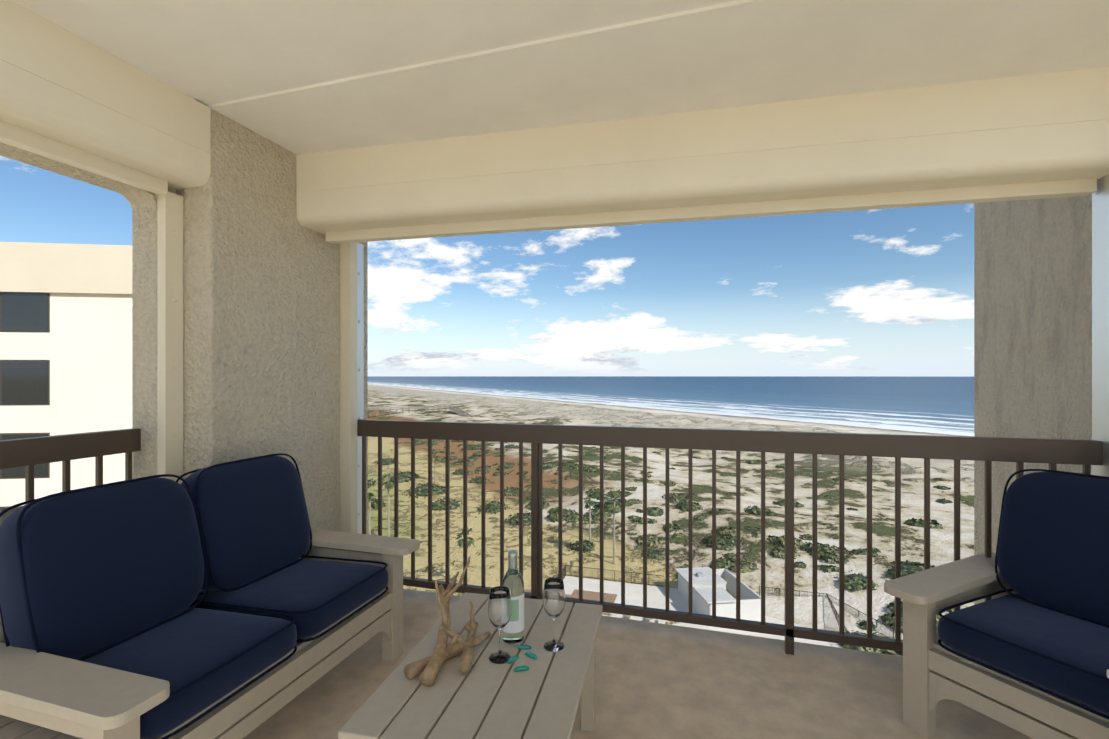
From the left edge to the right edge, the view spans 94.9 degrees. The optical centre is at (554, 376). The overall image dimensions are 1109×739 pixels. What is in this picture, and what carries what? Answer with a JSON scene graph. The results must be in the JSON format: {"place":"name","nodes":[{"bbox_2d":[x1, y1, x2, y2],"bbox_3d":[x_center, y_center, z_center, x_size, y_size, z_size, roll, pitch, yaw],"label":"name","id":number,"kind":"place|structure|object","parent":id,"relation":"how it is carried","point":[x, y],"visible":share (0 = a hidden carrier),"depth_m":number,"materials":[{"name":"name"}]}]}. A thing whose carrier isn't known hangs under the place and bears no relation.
{"place":"outdoors","nodes":[
{"label":"outdoors","id":0,"kind":"place"},
{"bbox_2d":[0,156,973,376],"label":"sky","id":1,"kind":"structure","parent":0,"point":[890,291],"materials":[{"name":"blue"}]},
{"bbox_2d":[368,451,652,583],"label":"palm","id":2,"kind":"object","parent":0,"point":[588,503],"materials":[{"name":"green plant"}]},
{"bbox_2d":[12,0,1108,153],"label":"balcony ceiling","id":3,"kind":"structure","parent":0,"point":[302,76],"depth_m":1.89,"materials":[{"name":"paint"}]},
{"bbox_2d":[296,66,1108,234],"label":"shutter housing","id":4,"kind":"object","parent":3,"relation":"attached to","point":[1046,127],"visible":0.98,"depth_m":2.28,"materials":[{"name":"beige metal"}]},
{"bbox_2d":[326,178,1096,243],"bbox_3d":[0.482,-0.800,2.543,3.657,0.060,0.060,0,0,12],"label":"rail","id":5,"kind":"object","parent":4,"relation":"attached to","point":[1024,191],"visible":0.98,"depth_m":2.43,"materials":[{"name":"beige metal"}]},
{"bbox_2d":[169,589,1108,738],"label":"balcony floor","id":6,"kind":"structure","parent":0,"point":[653,680],"depth_m":2.16,"materials":[{"name":"beige concrete"}]},
{"bbox_2d":[0,428,140,504],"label":"railing","id":7,"kind":"object","parent":6,"relation":"on","point":[30,453],"visible":0.38,"depth_m":2.03,"materials":[{"name":"brown metal"}]},
{"bbox_2d":[0,142,175,478],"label":"wall","id":8,"kind":"structure","parent":6,"relation":"on","point":[143,203],"depth_m":2.27,"materials":[{"name":"beige paint"}]},
{"bbox_2d":[0,0,210,189],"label":"shutter housing","id":9,"kind":"object","parent":8,"relation":"attached to","point":[61,84],"visible":1,"depth_m":1.86,"materials":[{"name":"beige metal"}]},
{"bbox_2d":[0,120,167,194],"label":"rail","id":10,"kind":"object","parent":9,"relation":"attached to","point":[25,139],"visible":0.98,"depth_m":1.92,"materials":[{"name":"beige metal"}]},
{"bbox_2d":[157,192,182,483],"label":"track","id":11,"kind":"structure","parent":6,"relation":"on","point":[169,332],"depth_m":2.27,"materials":[{"name":"beige metal"}]},
{"bbox_2d":[0,529,419,738],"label":"sofa frame","id":12,"kind":"object","parent":6,"relation":"on","point":[43,695],"visible":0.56,"depth_m":1.49,"materials":[{"name":"beige wood"}]},
{"bbox_2d":[0,453,387,738],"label":"loveseat cushions","id":13,"kind":"object","parent":12,"relation":"on","point":[119,575],"visible":0.83,"depth_m":1.74,"materials":[{"name":"blue fabric"}]},
{"bbox_2d":[176,109,367,558],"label":"corner pier","id":14,"kind":"structure","parent":6,"relation":"on","point":[261,320],"depth_m":2.53,"materials":[{"name":"beige paint"}]},
{"bbox_2d":[340,242,356,532],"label":"track","id":15,"kind":"structure","parent":6,"relation":"on","point":[348,387],"depth_m":3.08,"materials":[{"name":"beige metal"}]},
{"bbox_2d":[357,243,363,533],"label":"track","id":16,"kind":"structure","parent":6,"relation":"on","point":[360,331],"depth_m":3.18,"materials":[{"name":"silver metal"}]},
{"bbox_2d":[338,592,602,738],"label":"coffee table","id":17,"kind":"object","parent":6,"relation":"on","point":[484,698],"visible":0.81,"depth_m":1.46,"materials":[{"name":"beige wood"}]},
{"bbox_2d":[404,556,490,686],"bbox_3d":[-0.324,0.779,1.709,0.218,0.225,0.517,0,0,3],"label":"driftwood","id":18,"kind":"object","parent":17,"relation":"on","point":[429,667],"visible":1,"depth_m":1.61,"materials":[{"name":"brown wood"}]},
{"bbox_2d":[488,586,511,663],"bbox_3d":[-0.172,0.782,1.607,0.075,0.215,0.075,0,0,17],"label":"wine glass","id":19,"kind":"object","parent":17,"relation":"on","point":[499,608],"visible":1,"depth_m":1.58,"materials":[{"name":"clear glass"}]},
{"bbox_2d":[502,550,523,644],"bbox_3d":[-0.140,0.737,1.709,0.076,0.298,0.076,0,0,17],"label":"wine bottle","id":20,"kind":"object","parent":17,"relation":"on","point":[513,628],"visible":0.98,"depth_m":1.68,"materials":[{"name":"glass"}]},
{"bbox_2d":[507,645,537,670],"bbox_3d":[-0.098,0.885,1.600,0.085,0.010,0.146,0,0,17],"label":"glass","id":21,"kind":"object","parent":17,"relation":"on","point":[512,659],"visible":1,"depth_m":1.60,"materials":[{"name":"teal glass"}]},
{"bbox_2d":[543,577,564,651],"bbox_3d":[-0.002,0.782,1.676,0.075,0.215,0.075,0,0,17],"label":"wine glass","id":22,"kind":"object","parent":17,"relation":"on","point":[554,598],"visible":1,"depth_m":1.65,"materials":[{"name":"clear glass"}]},
{"bbox_2d":[357,419,1101,659],"bbox_3d":[0.529,0.805,2.647,3.645,1.070,0.048,0,0,17],"label":"railing","id":23,"kind":"object","parent":6,"relation":"on","point":[1085,454],"visible":0.75,"depth_m":2.56,"materials":[{"name":"brown metal"}]},
{"bbox_2d":[884,552,1108,738],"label":"armchair frame","id":24,"kind":"object","parent":6,"relation":"on","point":[934,673],"visible":0.42,"depth_m":1.87,"materials":[{"name":"beige wood"}]},
{"bbox_2d":[938,469,1108,719],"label":"armchair cushions","id":25,"kind":"object","parent":24,"relation":"on","point":[1047,626],"visible":1,"depth_m":1.83,"materials":[{"name":"blue fabric"}]},
{"bbox_2d":[974,193,1091,665],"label":"fin wall","id":26,"kind":"structure","parent":6,"relation":"on","point":[1032,318],"depth_m":2.68,"materials":[{"name":"paint"}]},
{"bbox_2d":[1092,174,1108,476],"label":"track","id":27,"kind":"structure","parent":6,"relation":"on","point":[1100,313],"depth_m":2.11,"materials":[{"name":"silver metal"}]},
{"bbox_2d":[368,384,973,664],"bbox_3d":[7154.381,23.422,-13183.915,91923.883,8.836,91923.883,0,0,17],"label":"terrain","id":28,"kind":"structure","parent":0,"point":[484,408],"depth_m":91.14,"materials":[{"name":"beige sand"}]},
{"bbox_2d":[0,242,131,525],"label":"neighbour building","id":29,"kind":"structure","parent":28,"relation":"on","point":[65,338],"depth_m":20.26,"materials":[{"name":"paint"}]},
{"bbox_2d":[368,405,451,415],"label":"boardwalk","id":30,"kind":"structure","parent":28,"relation":"on","point":[403,408],"depth_m":297.16,"materials":[{"name":"wood"}]},
{"bbox_2d":[449,405,471,416],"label":"boardwalk ramp","id":31,"kind":"structure","parent":28,"relation":"on","point":[459,411],"depth_m":290.54,"materials":[{"name":"grey wood"}]},
{"bbox_2d":[368,439,953,655],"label":"dune shrubs","id":32,"kind":"object","parent":28,"relation":"on","point":[827,553],"visible":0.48,"depth_m":79.59,"materials":[{"name":"green plant"}]},
{"bbox_2d":[563,576,842,647],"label":"walkway","id":33,"kind":"structure","parent":28,"relation":"on","point":[678,601],"depth_m":53.98,"materials":[{"name":"concrete"}]},
{"bbox_2d":[524,589,616,615],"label":"pavement","id":34,"kind":"structure","parent":33,"relation":"on","point":[590,595],"depth_m":54.86,"materials":[{"name":"grey concrete"}]},
{"bbox_2d":[610,613,665,623],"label":"pool loungers","id":35,"kind":"object","parent":33,"relation":"on","point":[659,620],"visible":0.19,"depth_m":49.00,"materials":[{"name":"beige plastic"}]},
{"bbox_2d":[675,567,760,621],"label":"building","id":36,"kind":"structure","parent":33,"relation":"on","point":[750,603],"depth_m":51.41,"materials":[{"name":"grey"}]},
{"bbox_2d":[556,565,973,665],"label":"pool fence","id":37,"kind":"object","parent":33,"relation":"on","point":[835,612],"visible":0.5,"depth_m":53.80,"materials":[{"name":"white"}]},
{"bbox_2d":[368,376,973,435],"bbox_3d":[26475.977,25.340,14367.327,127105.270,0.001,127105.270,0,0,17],"label":"ocean","id":38,"kind":"structure","parent":0,"point":[941,405],"depth_m":707.50,"materials":[{"name":"liquid"}]}
]}

